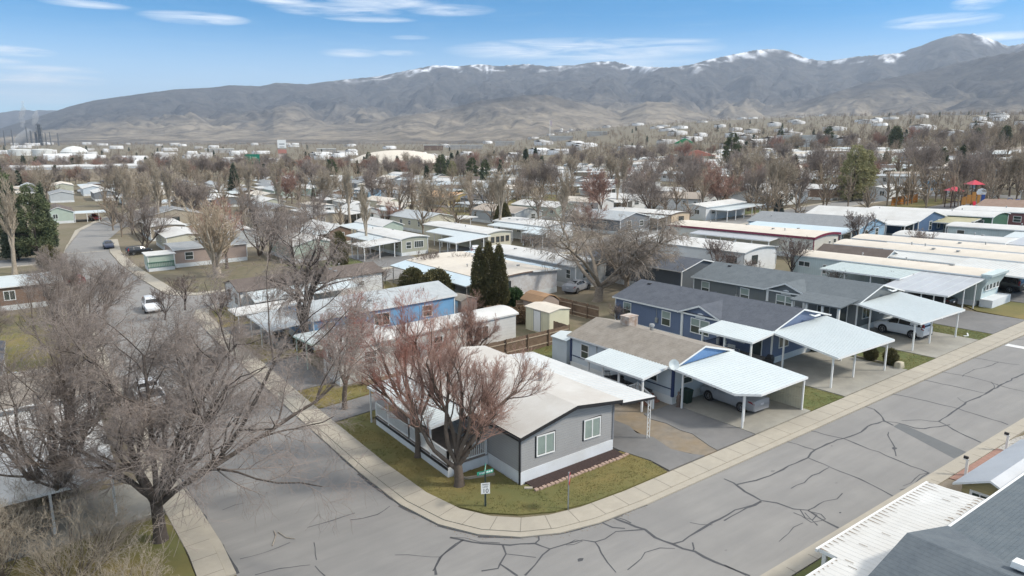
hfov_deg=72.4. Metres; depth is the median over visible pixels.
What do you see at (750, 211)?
grass
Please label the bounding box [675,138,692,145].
green roofed building
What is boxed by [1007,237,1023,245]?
mobile home
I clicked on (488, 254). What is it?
arborvitae
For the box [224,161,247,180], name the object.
leafless tree
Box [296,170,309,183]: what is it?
leafless tree
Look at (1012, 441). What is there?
gravel
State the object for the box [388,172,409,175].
mobile home
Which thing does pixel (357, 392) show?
grass
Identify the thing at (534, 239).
bush
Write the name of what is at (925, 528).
house
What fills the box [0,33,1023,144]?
mountains
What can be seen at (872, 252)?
mobile home
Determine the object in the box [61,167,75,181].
leafless tree
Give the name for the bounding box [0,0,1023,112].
sky
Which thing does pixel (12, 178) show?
leafless tree
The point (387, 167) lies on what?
leafless tree
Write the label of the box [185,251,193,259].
window
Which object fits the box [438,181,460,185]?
mobile home
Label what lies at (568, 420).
corner house
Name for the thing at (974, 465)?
brick path
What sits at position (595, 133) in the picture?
commercial building
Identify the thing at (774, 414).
driveway
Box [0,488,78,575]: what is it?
bush
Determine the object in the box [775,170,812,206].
leafless tree
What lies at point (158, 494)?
elm tree
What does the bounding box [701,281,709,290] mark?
window
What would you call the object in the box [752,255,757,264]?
window
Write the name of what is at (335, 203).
mobile home
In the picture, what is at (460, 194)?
mobile home
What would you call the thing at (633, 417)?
dirt patch
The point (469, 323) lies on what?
mulberry tree
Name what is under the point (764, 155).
leafless tree
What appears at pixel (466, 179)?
leafless tree
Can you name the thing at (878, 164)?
leafless tree
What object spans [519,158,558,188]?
leafless tree
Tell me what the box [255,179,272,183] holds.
mobile home
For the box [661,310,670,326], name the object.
window
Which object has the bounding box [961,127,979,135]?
leafless tree
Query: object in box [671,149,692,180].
leafless tree
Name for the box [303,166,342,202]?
leafless tree
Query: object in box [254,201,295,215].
mobile home
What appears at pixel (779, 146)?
leafless tree
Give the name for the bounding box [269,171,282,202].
poplar tree
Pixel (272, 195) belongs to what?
mobile home
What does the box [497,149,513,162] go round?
leafless tree
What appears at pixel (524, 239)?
bush
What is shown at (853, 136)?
leafless tree
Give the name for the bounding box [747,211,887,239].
mobile home
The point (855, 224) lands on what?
tree
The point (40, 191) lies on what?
pine tree
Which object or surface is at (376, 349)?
window
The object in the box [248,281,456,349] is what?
mobile home
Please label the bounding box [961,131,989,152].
leafless tree
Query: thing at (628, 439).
driveway
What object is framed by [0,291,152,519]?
elm tree
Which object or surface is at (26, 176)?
leafless tree
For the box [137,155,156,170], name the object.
leafless tree
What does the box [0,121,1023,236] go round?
woodland
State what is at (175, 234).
mobile home
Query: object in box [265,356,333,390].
driveway
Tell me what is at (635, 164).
mobile home
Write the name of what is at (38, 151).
storage tank
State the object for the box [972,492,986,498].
window
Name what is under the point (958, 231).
window
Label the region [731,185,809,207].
mobile home
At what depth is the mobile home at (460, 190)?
259.53 m
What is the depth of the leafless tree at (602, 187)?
172.26 m
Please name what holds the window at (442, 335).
in the mobile home at (505, 314)
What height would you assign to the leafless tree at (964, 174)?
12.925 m
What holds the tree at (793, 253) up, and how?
on the ground at (130, 239)
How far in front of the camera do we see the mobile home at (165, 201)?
226.48 m
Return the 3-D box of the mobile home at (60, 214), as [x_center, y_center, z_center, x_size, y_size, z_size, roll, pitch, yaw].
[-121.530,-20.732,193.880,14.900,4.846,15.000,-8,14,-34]
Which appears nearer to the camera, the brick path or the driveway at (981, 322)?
the brick path
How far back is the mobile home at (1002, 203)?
131.09 m
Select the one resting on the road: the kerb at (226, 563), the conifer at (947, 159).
the kerb at (226, 563)
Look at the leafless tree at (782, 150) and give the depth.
342.94 m
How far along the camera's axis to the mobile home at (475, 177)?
322.38 m
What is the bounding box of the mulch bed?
[525,449,621,487]
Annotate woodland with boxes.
[0,109,1023,167]
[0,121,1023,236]
[3,112,1001,185]
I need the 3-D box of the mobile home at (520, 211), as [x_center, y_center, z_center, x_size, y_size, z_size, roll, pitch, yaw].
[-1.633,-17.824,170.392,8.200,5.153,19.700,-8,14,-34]
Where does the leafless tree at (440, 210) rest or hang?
on the ground at (130, 239)
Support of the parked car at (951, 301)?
on the driveway at (981, 322)
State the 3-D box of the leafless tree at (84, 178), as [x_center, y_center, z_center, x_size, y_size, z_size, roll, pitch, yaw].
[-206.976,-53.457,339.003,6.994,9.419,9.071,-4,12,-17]
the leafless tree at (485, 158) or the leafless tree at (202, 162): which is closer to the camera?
the leafless tree at (202, 162)
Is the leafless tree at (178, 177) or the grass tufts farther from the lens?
the leafless tree at (178, 177)
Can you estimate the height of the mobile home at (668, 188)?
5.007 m
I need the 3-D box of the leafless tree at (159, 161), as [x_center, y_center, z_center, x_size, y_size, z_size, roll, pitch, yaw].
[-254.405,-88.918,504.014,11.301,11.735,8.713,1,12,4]
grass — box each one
[0,309,85,373]
[0,515,194,575]
[212,307,248,326]
[245,332,302,360]
[285,258,362,268]
[298,384,371,408]
[336,406,666,515]
[383,281,397,288]
[439,194,558,215]
[527,348,551,357]
[690,209,765,220]
[794,557,831,575]
[803,386,843,411]
[850,347,934,369]
[888,198,960,207]
[932,324,991,339]
[961,301,1023,318]
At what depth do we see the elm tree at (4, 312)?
69.17 m
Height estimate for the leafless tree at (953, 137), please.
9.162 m
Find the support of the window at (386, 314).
in the mobile home at (446, 295)
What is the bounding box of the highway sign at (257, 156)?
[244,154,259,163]
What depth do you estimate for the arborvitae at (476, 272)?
80.17 m
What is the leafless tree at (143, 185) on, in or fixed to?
on the ground at (130, 239)
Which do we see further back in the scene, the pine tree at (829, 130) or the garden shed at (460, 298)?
the pine tree at (829, 130)
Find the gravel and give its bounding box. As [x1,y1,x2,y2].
[998,435,1023,449]
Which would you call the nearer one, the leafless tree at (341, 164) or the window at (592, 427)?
the window at (592, 427)
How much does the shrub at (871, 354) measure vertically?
1.549 m
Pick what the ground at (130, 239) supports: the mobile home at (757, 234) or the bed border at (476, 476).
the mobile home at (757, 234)
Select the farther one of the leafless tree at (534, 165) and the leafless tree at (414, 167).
the leafless tree at (414, 167)
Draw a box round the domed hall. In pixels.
[349,150,436,166]
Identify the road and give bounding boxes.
[0,199,1023,575]
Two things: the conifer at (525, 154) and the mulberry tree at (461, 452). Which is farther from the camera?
the conifer at (525, 154)
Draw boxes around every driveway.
[5,481,164,562]
[224,323,288,337]
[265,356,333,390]
[319,394,389,421]
[349,251,415,267]
[441,247,469,251]
[613,420,703,471]
[644,404,754,450]
[674,394,810,434]
[774,351,906,396]
[866,327,977,358]
[933,310,1023,333]
[997,289,1023,302]
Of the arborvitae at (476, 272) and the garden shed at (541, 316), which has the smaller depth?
the garden shed at (541, 316)
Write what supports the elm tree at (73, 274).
on the grass at (18, 340)
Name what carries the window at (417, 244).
in the mobile home at (398, 242)
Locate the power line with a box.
[544,142,801,146]
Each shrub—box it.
[507,286,523,306]
[862,348,878,360]
[882,347,899,364]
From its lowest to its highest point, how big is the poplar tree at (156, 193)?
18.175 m
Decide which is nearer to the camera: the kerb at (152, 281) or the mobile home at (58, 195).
the kerb at (152, 281)
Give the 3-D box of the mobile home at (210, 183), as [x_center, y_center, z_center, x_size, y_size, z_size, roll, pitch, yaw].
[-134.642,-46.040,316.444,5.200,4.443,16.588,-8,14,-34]
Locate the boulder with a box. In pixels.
[894,361,904,368]
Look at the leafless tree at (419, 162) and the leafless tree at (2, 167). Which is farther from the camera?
the leafless tree at (419, 162)
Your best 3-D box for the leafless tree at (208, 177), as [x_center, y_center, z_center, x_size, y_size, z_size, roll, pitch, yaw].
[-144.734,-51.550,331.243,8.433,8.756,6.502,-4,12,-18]
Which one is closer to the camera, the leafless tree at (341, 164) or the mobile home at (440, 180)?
the mobile home at (440, 180)
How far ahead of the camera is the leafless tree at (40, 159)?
454.03 m
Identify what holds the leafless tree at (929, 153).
on the ground at (130, 239)
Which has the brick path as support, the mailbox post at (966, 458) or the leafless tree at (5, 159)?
the mailbox post at (966, 458)
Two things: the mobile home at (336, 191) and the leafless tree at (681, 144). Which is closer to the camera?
the mobile home at (336, 191)
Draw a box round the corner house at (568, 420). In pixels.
[367,346,654,485]
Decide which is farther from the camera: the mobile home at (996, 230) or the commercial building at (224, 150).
the commercial building at (224, 150)
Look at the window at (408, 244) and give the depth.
124.09 m
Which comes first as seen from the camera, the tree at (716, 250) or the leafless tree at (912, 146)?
the tree at (716, 250)
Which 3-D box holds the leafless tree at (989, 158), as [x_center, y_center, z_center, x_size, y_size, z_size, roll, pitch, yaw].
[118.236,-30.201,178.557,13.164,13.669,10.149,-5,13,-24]
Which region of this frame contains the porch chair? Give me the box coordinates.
[728,344,739,351]
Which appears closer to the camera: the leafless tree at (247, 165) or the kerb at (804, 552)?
the kerb at (804, 552)
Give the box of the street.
[850,193,1019,198]
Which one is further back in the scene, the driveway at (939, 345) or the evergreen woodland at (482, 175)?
the evergreen woodland at (482, 175)
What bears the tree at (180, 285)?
on the ground at (130, 239)
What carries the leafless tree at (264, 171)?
on the ground at (130, 239)
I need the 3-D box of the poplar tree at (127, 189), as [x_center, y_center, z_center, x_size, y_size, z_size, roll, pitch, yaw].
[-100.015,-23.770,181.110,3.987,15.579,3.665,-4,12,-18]
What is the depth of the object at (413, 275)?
86.27 m
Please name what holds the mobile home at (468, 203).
on the ground at (130, 239)
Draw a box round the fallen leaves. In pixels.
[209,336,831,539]
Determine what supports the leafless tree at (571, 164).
on the ground at (130, 239)
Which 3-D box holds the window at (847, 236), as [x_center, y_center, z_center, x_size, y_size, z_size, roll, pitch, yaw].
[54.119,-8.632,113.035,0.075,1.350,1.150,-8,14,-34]
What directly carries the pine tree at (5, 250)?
on the ground at (130, 239)
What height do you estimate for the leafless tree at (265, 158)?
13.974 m
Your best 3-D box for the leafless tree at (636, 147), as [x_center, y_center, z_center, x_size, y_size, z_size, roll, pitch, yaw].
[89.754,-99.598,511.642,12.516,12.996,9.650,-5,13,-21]
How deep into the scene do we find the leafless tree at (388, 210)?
168.19 m
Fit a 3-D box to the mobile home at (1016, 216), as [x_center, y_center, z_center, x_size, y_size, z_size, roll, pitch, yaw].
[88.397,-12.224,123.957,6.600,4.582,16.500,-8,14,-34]
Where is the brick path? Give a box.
[949,448,1002,480]
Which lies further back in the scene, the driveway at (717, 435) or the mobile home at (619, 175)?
the mobile home at (619, 175)
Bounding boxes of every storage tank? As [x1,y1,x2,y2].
[7,149,30,155]
[31,149,53,155]
[60,146,87,154]
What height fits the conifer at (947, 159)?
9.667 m
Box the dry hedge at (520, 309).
[514,304,525,323]
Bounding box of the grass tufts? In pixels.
[242,325,989,513]
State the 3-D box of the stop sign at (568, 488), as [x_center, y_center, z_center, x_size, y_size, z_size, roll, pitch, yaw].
[2.949,10.658,36.436,0.083,2.300,0.665,2,12,11]
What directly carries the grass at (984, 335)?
on the ground at (130, 239)
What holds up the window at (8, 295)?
in the mobile home at (9, 283)
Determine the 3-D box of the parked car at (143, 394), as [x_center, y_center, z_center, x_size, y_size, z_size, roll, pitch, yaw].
[-28.904,8.078,55.505,2.120,1.865,5.675,-9,14,-36]
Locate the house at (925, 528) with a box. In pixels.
[806,473,1023,575]
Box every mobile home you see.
[0,273,63,310]
[0,340,5,374]
[0,364,117,533]
[16,182,34,192]
[48,189,74,202]
[50,203,105,223]
[51,181,73,191]
[77,182,101,185]
[79,184,103,195]
[89,187,116,200]
[107,193,139,204]
[139,218,185,240]
[140,205,203,225]
[142,250,175,271]
[150,189,173,203]
[153,226,200,249]
[161,196,188,208]
[162,237,247,267]
[200,193,237,207]
[205,180,223,190]
[215,225,259,246]
[222,261,384,323]
[225,187,254,196]
[246,190,282,198]
[246,195,284,210]
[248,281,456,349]
[254,182,280,190]
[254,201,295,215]
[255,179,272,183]
[259,212,289,229]
[261,186,293,197]
[270,232,329,262]
[289,219,352,243]
[291,208,343,224]
[293,305,518,385]
[296,184,318,196]
[301,201,334,209]
[316,189,344,196]
[316,193,353,203]
[332,204,379,222]
[333,199,369,208]
[341,217,404,239]
[345,227,429,260]
[350,179,364,187]
[352,187,380,197]
[366,196,402,207]
[376,200,418,217]
[380,175,400,183]
[381,190,418,201]
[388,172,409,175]
[388,209,476,232]
[390,251,560,294]
[396,177,417,185]
[414,179,438,184]
[419,190,467,207]
[422,221,511,251]
[435,178,462,182]
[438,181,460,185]
[439,184,465,192]
[454,195,506,210]
[463,176,490,180]
[471,203,542,223]
[482,244,605,286]
[487,217,574,247]
[503,168,518,175]
[507,185,543,197]
[510,199,578,219]
[537,184,561,194]
[559,176,587,181]
[560,207,649,233]
[565,182,590,192]
[567,313,807,427]
[568,196,614,209]
[575,165,594,168]
[577,171,608,178]
[578,247,714,287]
[579,179,620,183]
[579,184,628,194]
[600,192,652,208]
[606,171,635,178]
[607,207,691,230]
[612,279,894,387]
[632,162,662,167]
[634,234,778,268]
[647,186,698,196]
[655,191,721,209]
[660,171,685,181]
[668,220,840,256]
[678,199,764,220]
[691,261,964,350]
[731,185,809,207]
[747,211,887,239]
[788,184,841,199]
[790,250,1010,318]
[801,173,832,183]
[806,205,946,235]
[816,243,898,258]
[834,239,1023,278]
[851,234,1023,253]
[859,184,921,200]
[869,206,1010,232]
[870,173,935,186]
[873,147,891,149]
[881,165,902,173]
[882,164,920,171]
[884,171,945,176]
[892,230,1018,244]
[924,178,974,193]
[946,221,1023,237]
[953,205,1023,225]
[972,151,1013,157]
[976,199,1023,207]
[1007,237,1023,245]
[1019,190,1023,199]
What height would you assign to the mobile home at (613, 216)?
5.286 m
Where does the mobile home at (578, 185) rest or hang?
on the ground at (130, 239)
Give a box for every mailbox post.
[963,455,969,474]
[1004,432,1009,448]
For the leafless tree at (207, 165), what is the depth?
434.13 m
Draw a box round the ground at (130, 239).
[0,115,1023,575]
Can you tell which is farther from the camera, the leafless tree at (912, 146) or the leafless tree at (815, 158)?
the leafless tree at (912, 146)
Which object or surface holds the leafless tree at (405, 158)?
on the ground at (130, 239)
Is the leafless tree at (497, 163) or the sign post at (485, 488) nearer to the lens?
the sign post at (485, 488)
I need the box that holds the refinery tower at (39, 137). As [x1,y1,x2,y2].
[36,124,43,145]
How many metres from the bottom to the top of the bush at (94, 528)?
3.219 m
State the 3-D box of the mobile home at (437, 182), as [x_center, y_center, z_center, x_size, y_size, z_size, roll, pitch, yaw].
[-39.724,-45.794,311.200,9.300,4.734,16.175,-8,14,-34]
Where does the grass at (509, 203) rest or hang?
on the ground at (130, 239)
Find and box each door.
[455,301,457,312]
[534,310,539,331]
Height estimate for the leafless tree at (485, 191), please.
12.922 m
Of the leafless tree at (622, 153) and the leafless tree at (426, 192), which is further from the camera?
the leafless tree at (622, 153)
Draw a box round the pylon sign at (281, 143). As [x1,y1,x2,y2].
[277,140,286,156]
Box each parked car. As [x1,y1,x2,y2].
[88,213,100,220]
[102,240,113,248]
[125,245,152,255]
[129,376,165,406]
[141,295,161,313]
[254,292,279,302]
[263,330,292,349]
[469,245,478,251]
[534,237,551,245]
[562,279,590,293]
[700,384,768,411]
[873,317,932,338]
[908,293,957,305]
[998,276,1023,292]
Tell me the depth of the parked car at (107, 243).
141.30 m
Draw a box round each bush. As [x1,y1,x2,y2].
[0,467,87,538]
[0,481,167,575]
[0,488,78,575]
[64,524,179,575]
[72,500,151,557]
[350,364,372,385]
[383,268,389,283]
[519,235,530,245]
[529,235,539,248]
[607,302,630,319]
[744,259,761,266]
[824,268,848,278]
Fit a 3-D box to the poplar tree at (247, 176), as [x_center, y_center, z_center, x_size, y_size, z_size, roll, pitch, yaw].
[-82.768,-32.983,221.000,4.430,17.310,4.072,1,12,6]
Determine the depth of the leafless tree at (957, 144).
315.58 m
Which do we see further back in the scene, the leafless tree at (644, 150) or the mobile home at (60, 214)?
the leafless tree at (644, 150)
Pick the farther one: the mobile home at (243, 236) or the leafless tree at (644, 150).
the leafless tree at (644, 150)
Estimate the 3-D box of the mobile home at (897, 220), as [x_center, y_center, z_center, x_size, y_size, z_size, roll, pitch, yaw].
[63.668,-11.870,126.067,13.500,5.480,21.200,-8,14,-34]
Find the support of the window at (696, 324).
in the mobile home at (759, 330)
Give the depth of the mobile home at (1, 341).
60.44 m
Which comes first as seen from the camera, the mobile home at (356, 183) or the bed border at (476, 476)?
the bed border at (476, 476)
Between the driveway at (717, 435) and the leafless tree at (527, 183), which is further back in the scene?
the leafless tree at (527, 183)
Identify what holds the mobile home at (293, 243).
on the ground at (130, 239)
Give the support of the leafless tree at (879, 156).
on the ground at (130, 239)
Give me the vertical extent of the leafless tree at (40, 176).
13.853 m
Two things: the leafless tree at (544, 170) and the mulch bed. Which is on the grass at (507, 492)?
the mulch bed
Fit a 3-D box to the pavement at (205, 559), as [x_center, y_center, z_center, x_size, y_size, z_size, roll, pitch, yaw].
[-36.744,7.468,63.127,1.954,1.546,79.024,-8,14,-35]
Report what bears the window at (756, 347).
in the mobile home at (759, 330)
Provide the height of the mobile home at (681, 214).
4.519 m
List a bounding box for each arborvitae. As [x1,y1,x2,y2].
[329,231,349,264]
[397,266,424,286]
[417,266,455,291]
[469,245,487,308]
[478,240,499,306]
[489,243,510,305]
[493,202,511,222]
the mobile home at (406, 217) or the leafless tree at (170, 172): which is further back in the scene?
the leafless tree at (170, 172)
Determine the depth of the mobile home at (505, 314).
63.24 m
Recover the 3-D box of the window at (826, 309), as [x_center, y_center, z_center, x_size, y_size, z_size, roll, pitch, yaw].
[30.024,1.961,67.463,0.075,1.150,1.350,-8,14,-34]
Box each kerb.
[0,264,116,388]
[63,205,164,252]
[87,310,235,575]
[109,200,844,295]
[193,305,1023,537]
[217,201,884,304]
[760,418,1023,575]
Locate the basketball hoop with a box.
[976,188,986,201]
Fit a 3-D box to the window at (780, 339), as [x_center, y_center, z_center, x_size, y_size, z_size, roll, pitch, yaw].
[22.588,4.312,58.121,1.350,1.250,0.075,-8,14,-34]
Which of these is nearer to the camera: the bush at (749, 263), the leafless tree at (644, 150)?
the bush at (749, 263)
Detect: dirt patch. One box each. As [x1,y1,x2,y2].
[614,401,716,456]
[939,479,961,491]
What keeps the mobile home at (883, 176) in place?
on the ground at (130, 239)
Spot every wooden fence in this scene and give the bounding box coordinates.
[486,321,569,354]
[516,297,598,318]
[891,194,917,205]
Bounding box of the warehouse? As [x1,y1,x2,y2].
[10,164,137,181]
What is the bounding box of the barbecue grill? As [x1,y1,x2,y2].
[764,354,774,364]
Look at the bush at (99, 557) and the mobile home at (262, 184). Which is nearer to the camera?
the bush at (99, 557)
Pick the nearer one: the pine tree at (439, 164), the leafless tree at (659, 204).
the leafless tree at (659, 204)
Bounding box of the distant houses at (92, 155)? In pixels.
[0,112,1023,163]
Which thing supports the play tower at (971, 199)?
on the playground court
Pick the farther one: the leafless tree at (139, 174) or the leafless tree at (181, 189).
the leafless tree at (139, 174)
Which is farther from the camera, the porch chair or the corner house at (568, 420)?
the porch chair
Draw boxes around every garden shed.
[455,293,476,312]
[520,290,559,305]
[524,302,570,331]
[551,330,571,364]
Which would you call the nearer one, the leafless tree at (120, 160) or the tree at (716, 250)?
the tree at (716, 250)
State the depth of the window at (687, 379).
50.51 m
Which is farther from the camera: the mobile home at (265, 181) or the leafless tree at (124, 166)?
the leafless tree at (124, 166)
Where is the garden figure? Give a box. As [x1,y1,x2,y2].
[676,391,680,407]
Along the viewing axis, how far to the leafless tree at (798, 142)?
497.88 m
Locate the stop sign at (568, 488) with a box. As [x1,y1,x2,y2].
[568,472,569,509]
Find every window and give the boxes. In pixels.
[3,290,15,300]
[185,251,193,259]
[364,349,376,364]
[374,312,389,324]
[406,242,411,248]
[414,240,423,247]
[422,304,431,316]
[433,335,442,349]
[475,325,488,340]
[536,431,554,456]
[566,269,570,278]
[580,343,588,358]
[582,269,589,278]
[584,416,600,439]
[623,301,630,313]
[648,374,657,381]
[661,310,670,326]
[684,375,692,383]
[690,317,709,336]
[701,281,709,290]
[740,287,749,298]
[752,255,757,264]
[752,340,762,355]
[776,294,794,305]
[778,337,788,347]
[798,260,809,267]
[817,305,829,313]
[836,306,847,322]
[843,232,850,238]
[862,307,869,318]
[901,224,912,229]
[956,229,964,233]
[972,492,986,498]
[1013,216,1021,222]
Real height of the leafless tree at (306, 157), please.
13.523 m
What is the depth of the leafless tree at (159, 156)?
519.09 m
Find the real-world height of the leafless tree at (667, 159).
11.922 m
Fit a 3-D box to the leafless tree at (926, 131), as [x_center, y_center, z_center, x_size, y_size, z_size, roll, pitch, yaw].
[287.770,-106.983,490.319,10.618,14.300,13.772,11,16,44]
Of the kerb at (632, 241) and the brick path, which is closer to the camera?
the brick path
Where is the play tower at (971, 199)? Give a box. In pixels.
[944,180,984,207]
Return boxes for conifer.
[20,155,26,164]
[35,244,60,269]
[51,164,60,182]
[354,160,359,173]
[423,164,431,179]
[522,148,528,163]
[837,144,874,200]
[852,149,878,197]
[887,126,904,147]
[932,147,948,166]
[998,125,1012,141]
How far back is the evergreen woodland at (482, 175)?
521.35 m
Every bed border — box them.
[453,472,494,479]
[852,355,893,365]
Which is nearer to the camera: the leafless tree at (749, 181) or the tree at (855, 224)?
the tree at (855, 224)
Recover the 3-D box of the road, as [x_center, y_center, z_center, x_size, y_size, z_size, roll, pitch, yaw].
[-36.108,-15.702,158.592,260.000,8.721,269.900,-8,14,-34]
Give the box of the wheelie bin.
[680,387,693,403]
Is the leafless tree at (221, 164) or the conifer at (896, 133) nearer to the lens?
the leafless tree at (221, 164)
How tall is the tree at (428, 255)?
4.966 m
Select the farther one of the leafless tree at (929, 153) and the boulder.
the leafless tree at (929, 153)
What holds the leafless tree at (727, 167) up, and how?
on the ground at (130, 239)
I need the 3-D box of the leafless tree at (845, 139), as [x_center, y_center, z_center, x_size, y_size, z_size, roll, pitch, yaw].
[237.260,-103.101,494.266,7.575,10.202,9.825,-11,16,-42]
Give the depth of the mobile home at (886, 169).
257.81 m
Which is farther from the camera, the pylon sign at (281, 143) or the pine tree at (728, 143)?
the pylon sign at (281, 143)
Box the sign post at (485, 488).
[477,463,492,505]
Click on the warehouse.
(87, 166)
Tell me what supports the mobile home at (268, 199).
on the ground at (130, 239)
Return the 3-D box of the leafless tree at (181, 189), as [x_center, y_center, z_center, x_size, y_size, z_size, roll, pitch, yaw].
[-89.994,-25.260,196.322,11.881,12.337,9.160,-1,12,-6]
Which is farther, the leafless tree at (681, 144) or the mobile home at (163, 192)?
the leafless tree at (681, 144)
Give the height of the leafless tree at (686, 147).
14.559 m
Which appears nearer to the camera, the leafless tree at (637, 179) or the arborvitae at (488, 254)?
the arborvitae at (488, 254)
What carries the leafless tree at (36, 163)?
on the ground at (130, 239)
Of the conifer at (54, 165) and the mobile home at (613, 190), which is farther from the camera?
the conifer at (54, 165)
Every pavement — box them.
[77,300,226,575]
[197,305,1023,531]
[773,423,1023,575]
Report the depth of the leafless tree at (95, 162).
421.82 m
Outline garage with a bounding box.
[952,439,1023,498]
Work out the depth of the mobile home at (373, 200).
215.41 m
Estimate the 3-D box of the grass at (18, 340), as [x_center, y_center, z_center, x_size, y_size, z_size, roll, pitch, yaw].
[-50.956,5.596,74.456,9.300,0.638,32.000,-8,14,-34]
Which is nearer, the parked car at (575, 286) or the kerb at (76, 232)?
the parked car at (575, 286)
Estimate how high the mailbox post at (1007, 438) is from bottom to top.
1.267 m
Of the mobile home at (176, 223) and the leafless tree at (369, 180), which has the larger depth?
the leafless tree at (369, 180)
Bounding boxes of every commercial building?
[205,148,233,152]
[317,148,335,152]
[424,145,442,150]
[451,145,482,149]
[495,141,514,145]
[549,136,572,141]
[587,131,606,136]
[777,135,837,146]
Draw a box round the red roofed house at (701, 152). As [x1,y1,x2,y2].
[683,150,714,158]
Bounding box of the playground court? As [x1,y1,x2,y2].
[927,201,976,208]
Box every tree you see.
[0,154,10,163]
[0,157,11,174]
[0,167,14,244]
[0,176,18,274]
[0,179,35,259]
[0,253,137,361]
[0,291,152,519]
[0,298,16,335]
[1,162,27,185]
[4,205,414,554]
[5,171,18,185]
[13,183,58,254]
[21,170,34,181]
[22,164,63,198]
[26,156,44,164]
[26,161,41,165]
[29,245,83,290]
[34,156,53,164]
[34,181,59,247]
[34,249,104,315]
[47,166,65,180]
[53,155,75,164]
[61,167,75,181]
[63,165,82,183]
[67,152,85,163]
[75,169,90,182]
[81,250,147,323]
[87,162,136,206]
[89,159,113,178]
[90,158,101,164]
[109,153,131,163]
[114,167,132,223]
[114,192,183,247]
[115,162,128,172]
[115,171,152,206]
[118,170,153,206]
[124,155,135,163]
[136,162,150,176]
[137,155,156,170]
[147,157,162,217]
[149,286,185,319]
[151,152,170,162]
[153,157,167,168]
[155,165,173,206]
[158,166,179,180]
[160,155,171,167]
[164,271,199,309]
[168,171,210,205]
[169,152,181,163]
[171,177,213,208]
[171,192,243,277]
[172,157,194,176]
[177,182,208,209]
[187,153,211,175]
[188,197,247,268]
[193,179,220,207]
[193,284,233,324]
[196,170,213,181]
[205,161,217,176]
[208,156,229,176]
[208,157,222,172]
[224,153,246,165]
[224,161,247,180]
[227,163,239,194]
[228,187,295,255]
[238,162,256,172]
[242,152,257,166]
[242,157,255,208]
[252,158,269,171]
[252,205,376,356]
[253,165,269,179]
[256,207,299,257]
[260,154,278,168]
[266,157,286,171]
[268,169,282,180]
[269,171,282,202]
[270,169,299,203]
[272,152,289,171]
[273,203,319,237]
[291,158,296,169]
[293,189,330,221]
[294,155,313,174]
[296,159,310,172]
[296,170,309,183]
[302,159,330,182]
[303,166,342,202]
[313,287,386,409]
[327,159,337,174]
[336,158,347,167]
[339,155,351,165]
[341,160,355,223]
[341,286,469,457]
[355,183,373,249]
[358,155,377,169]
[358,157,381,178]
[360,167,395,195]
[371,196,404,219]
[381,157,401,174]
[381,300,557,487]
[394,177,416,200]
[395,158,406,170]
[400,151,415,161]
[400,162,408,171]
[400,169,415,183]
[402,155,422,169]
[409,163,422,174]
[411,248,438,260]
[412,172,459,211]
[420,160,431,170]
[431,204,446,213]
[433,155,446,175]
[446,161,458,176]
[448,154,468,176]
[449,171,474,192]
[451,289,501,346]
[453,155,472,176]
[462,169,509,203]
[464,157,478,175]
[465,151,480,165]
[476,156,489,167]
[479,159,490,175]
[485,150,497,159]
[487,157,496,167]
[493,156,509,169]
[493,157,512,219]
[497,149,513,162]
[509,150,521,164]
[513,174,538,195]
[514,188,696,302]
[515,157,537,175]
[517,168,537,187]
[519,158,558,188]
[527,159,553,177]
[540,166,560,180]
[546,153,561,163]
[557,165,574,221]
[563,144,578,158]
[564,154,588,174]
[568,193,611,233]
[576,152,584,161]
[579,168,618,208]
[582,208,688,288]
[585,150,603,163]
[590,155,605,166]
[602,151,629,177]
[609,147,632,163]
[613,158,622,206]
[614,172,645,192]
[619,162,666,208]
[619,164,634,175]
[620,151,630,190]
[625,144,633,157]
[629,147,643,160]
[632,143,641,155]
[642,147,652,156]
[642,158,668,180]
[644,180,675,208]
[646,151,661,161]
[651,152,674,170]
[653,142,667,156]
[664,158,704,191]
[670,141,691,154]
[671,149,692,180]
[672,141,686,149]
[678,154,707,185]
[693,153,721,170]
[698,165,746,199]
[703,238,733,260]
[712,249,741,263]
[721,132,741,162]
[723,152,750,180]
[730,145,768,172]
[731,148,746,168]
[732,163,771,210]
[744,163,764,179]
[747,147,785,166]
[752,140,758,147]
[762,150,806,208]
[765,135,775,146]
[766,151,801,176]
[769,135,785,149]
[773,141,786,152]
[773,197,783,211]
[774,143,793,158]
[774,235,813,271]
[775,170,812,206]
[790,135,804,148]
[797,147,830,168]
[802,144,852,180]
[814,129,833,144]
[817,136,828,144]
[822,126,834,144]
[824,149,852,172]
[834,141,878,179]
[841,135,856,146]
[842,132,859,144]
[843,210,886,235]
[866,141,881,155]
[870,155,888,174]
[871,132,889,144]
[874,154,884,168]
[897,140,943,169]
[899,137,927,162]
[905,228,937,238]
[908,126,922,137]
[913,126,931,139]
[918,161,938,185]
[928,129,949,140]
[933,148,949,162]
[935,150,986,198]
[950,134,957,143]
[950,142,1005,178]
[952,132,978,151]
[955,145,969,192]
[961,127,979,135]
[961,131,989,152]
[994,156,1013,189]
[996,149,1023,195]
[1017,125,1023,143]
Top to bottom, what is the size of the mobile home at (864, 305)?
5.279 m
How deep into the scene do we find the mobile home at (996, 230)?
105.17 m

